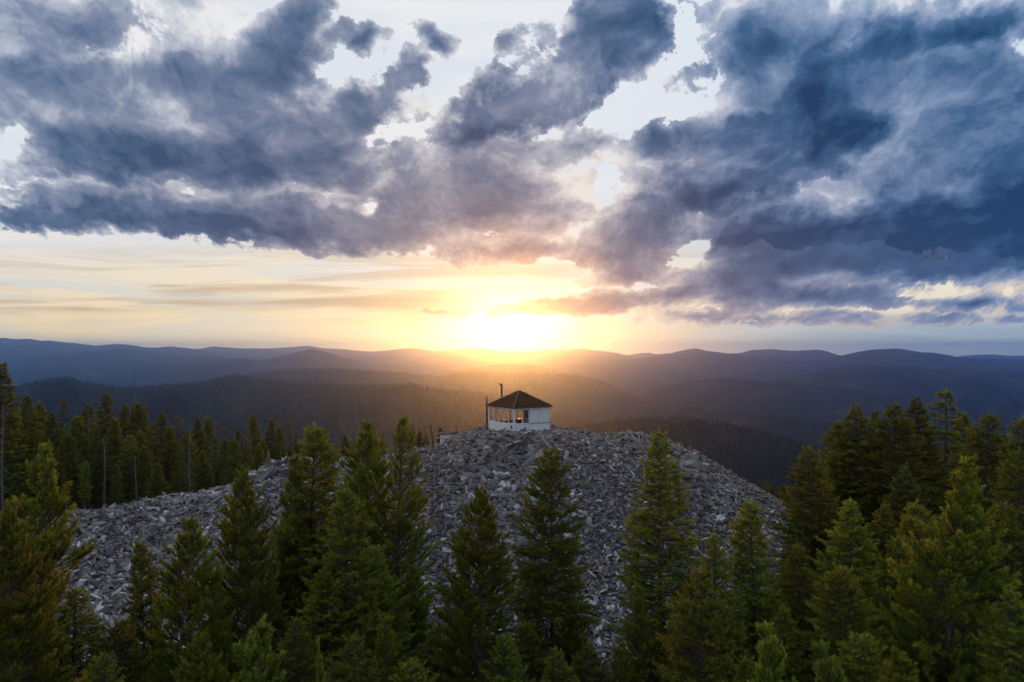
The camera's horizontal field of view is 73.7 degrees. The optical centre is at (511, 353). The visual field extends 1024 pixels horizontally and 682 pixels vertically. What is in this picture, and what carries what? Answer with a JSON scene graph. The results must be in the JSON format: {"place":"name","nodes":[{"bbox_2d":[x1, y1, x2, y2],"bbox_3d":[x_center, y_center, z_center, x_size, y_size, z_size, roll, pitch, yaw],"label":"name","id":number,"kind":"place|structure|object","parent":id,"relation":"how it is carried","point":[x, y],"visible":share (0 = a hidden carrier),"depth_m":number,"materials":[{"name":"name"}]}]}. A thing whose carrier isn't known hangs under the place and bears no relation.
{"place":"outdoors","nodes":[
{"label":"outdoors","id":0,"kind":"place"},
{"bbox_2d":[0,338,175,358],"bbox_3d":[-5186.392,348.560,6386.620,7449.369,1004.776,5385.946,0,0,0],"label":"hills","id":1,"kind":"structure","parent":0,"point":[13,348],"depth_m":6683.06,"materials":[{"name":"blue"}]},
{"bbox_2d":[45,340,251,359],"bbox_3d":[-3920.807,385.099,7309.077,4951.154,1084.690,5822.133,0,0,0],"label":"hills","id":2,"kind":"structure","parent":0,"point":[181,351],"depth_m":7260.91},
{"bbox_2d":[0,349,428,388],"bbox_3d":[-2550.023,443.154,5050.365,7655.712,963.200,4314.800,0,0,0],"label":"hills","id":3,"kind":"structure","parent":0,"point":[116,367],"depth_m":4753.33,"materials":[{"name":"blue"}]},
{"bbox_2d":[1,378,584,475],"bbox_3d":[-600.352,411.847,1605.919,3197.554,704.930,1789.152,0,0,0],"label":"hills","id":4,"kind":"structure","parent":0,"point":[178,397],"depth_m":1532.46,"materials":[{"name":"plant"}]},
{"bbox_2d":[0,424,792,681],"bbox_3d":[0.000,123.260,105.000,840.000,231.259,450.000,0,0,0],"label":"mountain ground","id":5,"kind":"structure","parent":0,"point":[599,515],"depth_m":53.91,"materials":[{"name":"stone"}]},
{"bbox_2d":[0,362,33,514],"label":"fir tree","id":6,"kind":"object","parent":5,"relation":"on","point":[14,418],"visible":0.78,"depth_m":56.01,"materials":[{"name":"green plant"}]},
{"bbox_2d":[3,419,34,507],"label":"pine tree","id":7,"kind":"object","parent":5,"relation":"on","point":[23,441],"visible":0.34,"depth_m":59.78,"materials":[{"name":"green plant"}]},
{"bbox_2d":[8,394,43,491],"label":"fir tree","id":8,"kind":"object","parent":5,"relation":"on","point":[29,418],"visible":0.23,"depth_m":69.91,"materials":[{"name":"green plant"}]},
{"bbox_2d":[0,583,74,681],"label":"fir tree","id":9,"kind":"object","parent":5,"relation":"on","point":[67,667],"visible":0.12,"depth_m":24.06,"materials":[{"name":"green plant"}]},
{"bbox_2d":[0,504,75,681],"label":"pine tree","id":10,"kind":"object","parent":5,"relation":"on","point":[17,609],"visible":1,"depth_m":22.04,"materials":[{"name":"green plant"}]},
{"bbox_2d":[0,439,94,681],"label":"pine tree","id":11,"kind":"object","parent":5,"relation":"on","point":[53,536],"visible":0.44,"depth_m":25.82,"materials":[{"name":"green plant"}]},
{"bbox_2d":[31,411,71,503],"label":"fir tree","id":12,"kind":"object","parent":5,"relation":"on","point":[51,437],"visible":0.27,"depth_m":63.83,"materials":[{"name":"green plant"}]},
{"bbox_2d":[54,434,94,509],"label":"fir tree","id":13,"kind":"object","parent":5,"relation":"on","point":[67,444],"visible":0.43,"depth_m":59.83,"materials":[{"name":"green plant"}]},
{"bbox_2d":[61,414,93,505],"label":"pine tree","id":14,"kind":"object","parent":5,"relation":"on","point":[74,430],"visible":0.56,"depth_m":66.12,"materials":[{"name":"green plant"}]},
{"bbox_2d":[37,582,121,681],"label":"fir tree","id":15,"kind":"object","parent":5,"relation":"on","point":[78,654],"visible":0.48,"depth_m":26.97,"materials":[{"name":"green plant"}]},
{"bbox_2d":[77,460,93,508],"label":"pine tree","id":16,"kind":"object","parent":5,"relation":"on","point":[85,469],"visible":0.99,"depth_m":56.97,"materials":[{"name":"green plant"}]},
{"bbox_2d":[83,440,116,509],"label":"fir tree","id":17,"kind":"object","parent":5,"relation":"on","point":[96,474],"visible":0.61,"depth_m":61.75,"materials":[{"name":"green plant"}]},
{"bbox_2d":[74,650,126,681],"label":"fir tree","id":18,"kind":"object","parent":5,"relation":"on","point":[101,664],"visible":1,"depth_m":21.99,"materials":[{"name":"green plant"}]},
{"bbox_2d":[86,393,126,507],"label":"fir tree","id":19,"kind":"object","parent":5,"relation":"on","point":[105,417],"visible":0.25,"depth_m":73.65,"materials":[{"name":"green plant"}]},
{"bbox_2d":[96,418,139,505],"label":"fir tree","id":20,"kind":"object","parent":5,"relation":"on","point":[115,441],"visible":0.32,"depth_m":65.84,"materials":[{"name":"green plant"}]},
{"bbox_2d":[86,616,162,681],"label":"fir tree","id":21,"kind":"object","parent":5,"relation":"on","point":[124,643],"visible":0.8,"depth_m":25.99,"materials":[{"name":"green plant"}]},
{"bbox_2d":[113,434,143,504],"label":"fir tree","id":22,"kind":"object","parent":5,"relation":"on","point":[129,491],"visible":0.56,"depth_m":63.92,"materials":[{"name":"green plant"}]},
{"bbox_2d":[121,431,155,499],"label":"fir tree","id":23,"kind":"object","parent":5,"relation":"on","point":[141,440],"visible":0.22,"depth_m":67.75,"materials":[{"name":"green plant"}]},
{"bbox_2d":[125,402,153,495],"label":"pine tree","id":24,"kind":"object","parent":5,"relation":"on","point":[136,420],"visible":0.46,"depth_m":77.75,"materials":[{"name":"green plant"}]},
{"bbox_2d":[115,535,172,679],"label":"fir tree","id":25,"kind":"object","parent":5,"relation":"on","point":[138,606],"visible":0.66,"depth_m":28.91,"materials":[{"name":"green plant"}]},
{"bbox_2d":[134,445,153,500],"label":"pine tree","id":26,"kind":"object","parent":5,"relation":"on","point":[144,458],"visible":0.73,"depth_m":63.80,"materials":[{"name":"green plant"}]},
{"bbox_2d":[141,424,164,492],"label":"fir tree","id":27,"kind":"object","parent":5,"relation":"on","point":[154,445],"visible":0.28,"depth_m":69.90,"materials":[{"name":"green plant"}]},
{"bbox_2d":[144,463,171,498],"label":"fir tree","id":28,"kind":"object","parent":5,"relation":"on","point":[158,475],"visible":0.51,"depth_m":61.81,"materials":[{"name":"green plant"}]},
{"bbox_2d":[149,412,176,492],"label":"fir tree","id":29,"kind":"object","parent":5,"relation":"on","point":[163,421],"visible":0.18,"depth_m":79.64,"materials":[{"name":"green plant"}]},
{"bbox_2d":[153,426,186,493],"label":"fir tree","id":30,"kind":"object","parent":5,"relation":"on","point":[168,468],"visible":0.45,"depth_m":71.77,"materials":[{"name":"green plant"}]},
{"bbox_2d":[170,446,187,492],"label":"fir tree","id":31,"kind":"object","parent":5,"relation":"on","point":[178,475],"visible":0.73,"depth_m":66.00,"materials":[{"name":"green plant"}]},
{"bbox_2d":[178,430,197,491],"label":"pine tree","id":32,"kind":"object","parent":5,"relation":"on","point":[186,443],"visible":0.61,"depth_m":73.79,"materials":[{"name":"green plant"}]},
{"bbox_2d":[141,513,244,681],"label":"pine tree","id":33,"kind":"object","parent":5,"relation":"on","point":[193,595],"visible":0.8,"depth_m":25.90,"materials":[{"name":"green plant"}]},
{"bbox_2d":[187,417,211,490],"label":"fir tree","id":34,"kind":"object","parent":5,"relation":"on","point":[202,435],"visible":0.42,"depth_m":83.84,"materials":[{"name":"green plant"}]},
{"bbox_2d":[191,451,214,491],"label":"fir tree","id":35,"kind":"object","parent":5,"relation":"on","point":[201,479],"visible":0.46,"depth_m":69.89,"materials":[{"name":"green plant"}]},
{"bbox_2d":[170,629,236,681],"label":"pine tree","id":36,"kind":"object","parent":5,"relation":"on","point":[198,666],"visible":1,"depth_m":23.88,"materials":[{"name":"green plant"}]},
{"bbox_2d":[202,465,284,681],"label":"pine tree","id":37,"kind":"object","parent":5,"relation":"on","point":[246,569],"visible":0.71,"depth_m":28.79,"materials":[{"name":"green plant"}]},
{"bbox_2d":[226,587,289,680],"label":"fir tree","id":38,"kind":"object","parent":5,"relation":"on","point":[279,622],"visible":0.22,"depth_m":30.08,"materials":[{"name":"green plant"}]},
{"bbox_2d":[231,613,287,681],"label":"young pine","id":39,"kind":"object","parent":5,"relation":"on","point":[251,653],"visible":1,"depth_m":15.97,"materials":[{"name":"green plant"}]},
{"bbox_2d":[261,419,282,460],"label":"fir tree","id":40,"kind":"object","parent":5,"relation":"on","point":[271,438],"visible":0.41,"depth_m":85.73,"materials":[{"name":"green plant"}]},
{"bbox_2d":[245,537,312,663],"bbox_3d":[-10.982,17.430,33.366,5.235,17.856,4.881,0,0,14],"label":"pine tree","id":41,"kind":"object","parent":5,"relation":"on","point":[290,581],"visible":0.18,"depth_m":32.44,"materials":[{"name":"green plant"}]},
{"bbox_2d":[250,451,328,681],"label":"pine tree","id":42,"kind":"object","parent":5,"relation":"on","point":[295,481],"visible":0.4,"depth_m":32.72,"materials":[{"name":"green plant"}]},
{"bbox_2d":[230,422,359,678],"bbox_3d":[-10.557,14.754,34.177,6.521,22.864,6.172,0,0,-6],"label":"pine tree","id":43,"kind":"object","parent":5,"relation":"on","point":[315,495],"visible":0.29,"depth_m":33.48,"materials":[{"name":"green plant"}]},
{"bbox_2d":[271,614,330,681],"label":"fir tree","id":44,"kind":"object","parent":5,"relation":"on","point":[294,673],"visible":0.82,"depth_m":24.93,"materials":[{"name":"green plant"}]},
{"bbox_2d":[286,568,364,681],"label":"fir tree","id":45,"kind":"object","parent":5,"relation":"on","point":[329,611],"visible":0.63,"depth_m":27.73,"materials":[{"name":"green plant"}]},
{"bbox_2d":[323,629,382,681],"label":"fir tree","id":46,"kind":"object","parent":5,"relation":"on","point":[353,642],"visible":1,"depth_m":21.87,"materials":[{"name":"green plant"}]},
{"bbox_2d":[300,481,413,681],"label":"pine tree","id":47,"kind":"object","parent":5,"relation":"on","point":[359,601],"visible":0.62,"depth_m":28.79,"materials":[{"name":"green plant"}]},
{"bbox_2d":[332,418,406,625],"bbox_3d":[-7.394,14.454,36.203,4.313,22.216,4.578,-1,0,-2],"label":"pine tree","id":48,"kind":"object","parent":5,"relation":"on","point":[376,465],"visible":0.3,"depth_m":35.74,"materials":[{"name":"green plant"}]},
{"bbox_2d":[341,545,418,681],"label":"fir tree","id":49,"kind":"object","parent":5,"relation":"on","point":[385,604],"visible":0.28,"depth_m":31.05,"materials":[{"name":"green plant"}]},
{"bbox_2d":[368,612,406,681],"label":"pine tree","id":50,"kind":"object","parent":5,"relation":"on","point":[385,642],"visible":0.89,"depth_m":24.91,"materials":[{"name":"green plant"}]},
{"bbox_2d":[352,413,442,674],"bbox_3d":[-5.977,14.274,34.973,4.903,22.518,5.124,0,0,-8],"label":"pine tree","id":51,"kind":"object","parent":5,"relation":"on","point":[413,506],"visible":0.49,"depth_m":34.78,"materials":[{"name":"green plant"}]},
{"bbox_2d":[391,564,435,676],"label":"pine tree","id":52,"kind":"object","parent":5,"relation":"on","point":[413,602],"visible":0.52,"depth_m":32.90,"materials":[{"name":"green plant"}]},
{"bbox_2d":[388,657,438,681],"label":"fir tree","id":53,"kind":"object","parent":5,"relation":"on","point":[411,675],"visible":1,"depth_m":24.01,"materials":[{"name":"green plant"}]},
{"bbox_2d":[409,622,466,681],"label":"fir tree","id":54,"kind":"object","parent":5,"relation":"on","point":[427,648],"visible":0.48,"depth_m":29.83,"materials":[{"name":"green plant"}]},
{"bbox_2d":[427,485,523,681],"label":"pine tree","id":55,"kind":"object","parent":5,"relation":"on","point":[481,554],"visible":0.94,"depth_m":27.73,"materials":[{"name":"green plant"}]},
{"bbox_2d":[477,632,534,681],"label":"fir tree","id":56,"kind":"object","parent":5,"relation":"on","point":[505,667],"visible":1,"depth_m":26.95,"materials":[{"name":"green plant"}]},
{"bbox_2d":[485,383,552,431],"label":"lookout cabin","id":57,"kind":"object","parent":5,"relation":"on","point":[535,413],"visible":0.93,"depth_m":66.34,"materials":[{"name":"white paint"}]},
{"bbox_2d":[509,619,555,681],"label":"fir tree","id":58,"kind":"object","parent":5,"relation":"on","point":[529,661],"visible":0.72,"depth_m":29.93,"materials":[{"name":"green plant"}]},
{"bbox_2d":[500,444,601,681],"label":"pine tree","id":59,"kind":"object","parent":5,"relation":"on","point":[555,602],"visible":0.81,"depth_m":31.51,"materials":[{"name":"green plant"}]},
{"bbox_2d":[538,646,579,681],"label":"fir tree","id":60,"kind":"object","parent":5,"relation":"on","point":[556,665],"visible":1,"depth_m":24.93,"materials":[{"name":"green plant"}]},
{"bbox_2d":[547,602,594,680],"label":"pine tree","id":61,"kind":"object","parent":5,"relation":"on","point":[575,647],"visible":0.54,"depth_m":30.66,"materials":[{"name":"green plant"}]},
{"bbox_2d":[563,640,613,681],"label":"fir tree","id":62,"kind":"object","parent":5,"relation":"on","point":[600,674],"visible":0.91,"depth_m":25.91,"materials":[{"name":"green plant"}]},
{"bbox_2d":[610,645,644,681],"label":"pine tree","id":63,"kind":"object","parent":5,"relation":"on","point":[620,651],"visible":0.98,"depth_m":25.95,"materials":[{"name":"green plant"}]},
{"bbox_2d":[609,581,670,681],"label":"pine tree","id":64,"kind":"object","parent":5,"relation":"on","point":[638,617],"visible":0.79,"depth_m":28.87,"materials":[{"name":"green plant"}]},
{"bbox_2d":[605,426,719,681],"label":"fir tree","id":65,"kind":"object","parent":5,"relation":"on","point":[658,592],"visible":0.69,"depth_m":30.75,"materials":[{"name":"green plant"}]},
{"bbox_2d":[652,561,739,681],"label":"fir tree","id":66,"kind":"object","parent":5,"relation":"on","point":[714,668],"visible":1,"depth_m":19.79,"materials":[{"name":"green plant"}]},
{"bbox_2d":[685,529,755,681],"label":"fir tree","id":67,"kind":"object","parent":5,"relation":"on","point":[713,565],"visible":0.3,"depth_m":29.80,"materials":[{"name":"green plant"}]},
{"bbox_2d":[708,602,749,681],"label":"fir tree","id":68,"kind":"object","parent":5,"relation":"on","point":[730,648],"visible":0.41,"depth_m":28.92,"materials":[{"name":"green plant"}]},
{"bbox_2d":[728,652,765,681],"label":"fir tree","id":69,"kind":"object","parent":5,"relation":"on","point":[745,675],"visible":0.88,"depth_m":23.98,"materials":[{"name":"green plant"}]},
{"bbox_2d":[717,497,814,681],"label":"fir tree","id":70,"kind":"object","parent":5,"relation":"on","point":[751,614],"visible":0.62,"depth_m":30.66,"materials":[{"name":"green plant"}]},
{"bbox_2d":[746,621,797,681],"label":"young pine","id":71,"kind":"object","parent":5,"relation":"on","point":[775,670],"visible":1,"depth_m":14.93,"materials":[{"name":"green plant"}]},
{"bbox_2d":[762,604,810,681],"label":"fir tree","id":72,"kind":"object","parent":5,"relation":"on","point":[788,643],"visible":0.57,"depth_m":27.85,"materials":[{"name":"green plant"}]},
{"bbox_2d":[754,543,849,681],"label":"fir tree","id":73,"kind":"object","parent":5,"relation":"on","point":[800,612],"visible":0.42,"depth_m":30.69,"materials":[{"name":"green plant"}]},
{"bbox_2d":[765,444,849,654],"bbox_3d":[17.403,15.053,40.000,5.973,19.602,5.776,-1,0,-4],"label":"fir tree","id":74,"kind":"object","parent":5,"relation":"on","point":[810,505],"visible":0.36,"depth_m":39.70,"materials":[{"name":"green plant"}]},
{"bbox_2d":[811,638,847,681],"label":"young pine","id":75,"kind":"object","parent":5,"relation":"on","point":[824,672],"visible":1,"depth_m":13.94,"materials":[{"name":"green plant"}]},
{"bbox_2d":[780,561,897,681],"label":"fir tree","id":76,"kind":"object","parent":5,"relation":"on","point":[845,594],"visible":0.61,"depth_m":26.96,"materials":[{"name":"green plant"}]},
{"bbox_2d":[794,498,888,673],"bbox_3d":[16.511,17.024,32.838,6.594,20.404,6.446,0,0,3],"label":"fir tree","id":77,"kind":"object","parent":5,"relation":"on","point":[846,540],"visible":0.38,"depth_m":32.77,"materials":[{"name":"green plant"}]},
{"bbox_2d":[818,419,872,545],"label":"fir tree","id":78,"kind":"object","parent":5,"relation":"on","point":[838,426],"visible":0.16,"depth_m":45.69,"materials":[{"name":"green plant"}]},
{"bbox_2d":[822,403,893,600],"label":"fir tree","id":79,"kind":"object","parent":5,"relation":"on","point":[860,477],"visible":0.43,"depth_m":44.55,"materials":[{"name":"green plant"}]},
{"bbox_2d":[821,630,896,681],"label":"fir tree","id":80,"kind":"object","parent":5,"relation":"on","point":[866,657],"visible":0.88,"depth_m":21.92,"materials":[{"name":"green plant"}]},
{"bbox_2d":[846,589,907,664],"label":"fir tree","id":81,"kind":"object","parent":5,"relation":"on","point":[883,597],"visible":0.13,"depth_m":28.92,"materials":[{"name":"green plant"}]},
{"bbox_2d":[853,502,901,585],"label":"fir tree","id":82,"kind":"object","parent":5,"relation":"on","point":[879,530],"visible":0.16,"depth_m":37.89,"materials":[{"name":"green plant"}]},
{"bbox_2d":[854,533,934,626],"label":"fir tree","id":83,"kind":"object","parent":5,"relation":"on","point":[897,550],"visible":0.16,"depth_m":33.00,"materials":[{"name":"green plant"}]},
{"bbox_2d":[844,401,945,571],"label":"fir tree","id":84,"kind":"object","parent":5,"relation":"on","point":[896,448],"visible":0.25,"depth_m":42.56,"materials":[{"name":"green plant"}]},
{"bbox_2d":[875,646,919,681],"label":"pine tree","id":85,"kind":"object","parent":5,"relation":"on","point":[892,670],"visible":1,"depth_m":19.84,"materials":[{"name":"green plant"}]},
{"bbox_2d":[872,464,944,599],"bbox_3d":[23.406,16.253,39.976,5.527,19.623,5.715,-3,-1,42],"label":"fir tree","id":86,"kind":"object","parent":5,"relation":"on","point":[913,495],"visible":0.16,"depth_m":39.78,"materials":[{"name":"green plant"}]},
{"bbox_2d":[878,396,954,560],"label":"fir tree","id":87,"kind":"object","parent":5,"relation":"on","point":[931,453],"visible":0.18,"depth_m":44.71,"materials":[{"name":"green plant"}]},
{"bbox_2d":[873,499,963,649],"bbox_3d":[20.282,17.676,34.478,5.924,20.972,6.317,0,0,-16],"label":"fir tree","id":88,"kind":"object","parent":5,"relation":"on","point":[911,508],"visible":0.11,"depth_m":33.87,"materials":[{"name":"green plant"}]},
{"bbox_2d":[908,614,970,681],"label":"fir tree","id":89,"kind":"object","parent":5,"relation":"on","point":[932,644],"visible":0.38,"depth_m":26.82,"materials":[{"name":"green plant"}]},
{"bbox_2d":[870,454,1023,681],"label":"pine tree","id":90,"kind":"object","parent":5,"relation":"on","point":[936,551],"visible":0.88,"depth_m":25.97,"materials":[{"name":"green plant"}]},
{"bbox_2d":[912,387,989,495],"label":"fir tree","id":91,"kind":"object","parent":5,"relation":"on","point":[945,432],"visible":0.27,"depth_m":51.88,"materials":[{"name":"green plant"}]},
{"bbox_2d":[947,411,988,505],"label":"fir tree","id":92,"kind":"object","parent":5,"relation":"on","point":[965,420],"visible":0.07,"depth_m":53.83,"materials":[{"name":"green plant"}]},
{"bbox_2d":[930,411,1021,612],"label":"fir tree","id":93,"kind":"object","parent":5,"relation":"on","point":[975,441],"visible":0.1,"depth_m":41.83,"materials":[{"name":"green plant"}]},
{"bbox_2d":[952,500,1023,681],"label":"fir tree","id":94,"kind":"object","parent":5,"relation":"on","point":[1016,543],"visible":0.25,"depth_m":29.79,"materials":[{"name":"green plant"}]},
{"bbox_2d":[971,582,1023,681],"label":"fir tree","id":95,"kind":"object","parent":5,"relation":"on","point":[1004,671],"visible":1,"depth_m":24.06,"materials":[{"name":"green plant"}]},
{"bbox_2d":[971,411,1023,670],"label":"fir tree","id":96,"kind":"object","parent":5,"relation":"on","point":[1011,481],"visible":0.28,"depth_m":32.89,"materials":[{"name":"green plant"}]},
{"bbox_2d":[199,346,657,366],"bbox_3d":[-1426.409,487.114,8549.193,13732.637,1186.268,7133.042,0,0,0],"label":"hills","id":97,"kind":"structure","parent":0,"point":[407,357],"depth_m":8195.41,"materials":[{"name":"orange"}]},
{"bbox_2d":[206,370,676,421],"bbox_3d":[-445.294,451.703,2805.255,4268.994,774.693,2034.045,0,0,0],"label":"hills","id":98,"kind":"structure","parent":0,"point":[590,396],"depth_m":2785.87,"materials":[{"name":"plant"}]},
{"bbox_2d":[405,357,617,373],"bbox_3d":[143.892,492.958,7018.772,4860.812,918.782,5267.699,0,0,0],"label":"hills","id":99,"kind":"structure","parent":0,"point":[552,363],"depth_m":6730.41,"materials":[{"name":"orange"}]},
{"bbox_2d":[0,0,1023,356],"label":"sky","id":100,"kind":"structure","parent":0,"point":[625,177],"materials":[{"name":"blue"}]},
{"bbox_2d":[429,363,669,394],"bbox_3d":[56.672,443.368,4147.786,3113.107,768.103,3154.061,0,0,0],"label":"hills","id":101,"kind":"structure","parent":0,"point":[637,386],"depth_m":4187.40,"materials":[{"name":"orange"}]},
{"bbox_2d":[587,422,852,509],"bbox_3d":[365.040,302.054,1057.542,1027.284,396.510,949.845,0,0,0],"label":"hills","id":102,"kind":"structure","parent":0,"point":[730,460],"depth_m":1023.02,"materials":[{"name":"plant"}]},
{"bbox_2d":[635,348,840,361],"bbox_3d":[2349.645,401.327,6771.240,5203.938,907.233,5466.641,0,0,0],"label":"hills","id":103,"kind":"structure","parent":0,"point":[783,355],"depth_m":6967.52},
{"bbox_2d":[558,349,1023,385],"bbox_3d":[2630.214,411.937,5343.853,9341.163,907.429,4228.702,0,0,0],"label":"hills","id":104,"kind":"structure","parent":0,"point":[680,368],"depth_m":5256.52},
{"bbox_2d":[674,408,947,469],"bbox_3d":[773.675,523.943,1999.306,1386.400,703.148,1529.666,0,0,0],"label":"hills","id":105,"kind":"structure","parent":0,"point":[782,431],"depth_m":2001.00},
{"bbox_2d":[641,378,1023,457],"bbox_3d":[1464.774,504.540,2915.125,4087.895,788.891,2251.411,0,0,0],"label":"hills","id":106,"kind":"structure","parent":0,"point":[774,408],"depth_m":2810.40,"materials":[{"name":"plant"}]},
{"bbox_2d":[2,364,1023,509],"bbox_3d":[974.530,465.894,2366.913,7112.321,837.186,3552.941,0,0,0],"label":"hillside forest","id":107,"kind":"object","parent":106,"relation":"on","point":[673,421],"visible":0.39,"depth_m":1602.83,"materials":[{"name":"plant"}]},
{"bbox_2d":[771,366,1023,414],"bbox_3d":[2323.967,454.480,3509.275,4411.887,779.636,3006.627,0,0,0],"label":"hills","id":108,"kind":"structure","parent":0,"point":[872,383],"depth_m":3288.70,"materials":[{"name":"plant"}]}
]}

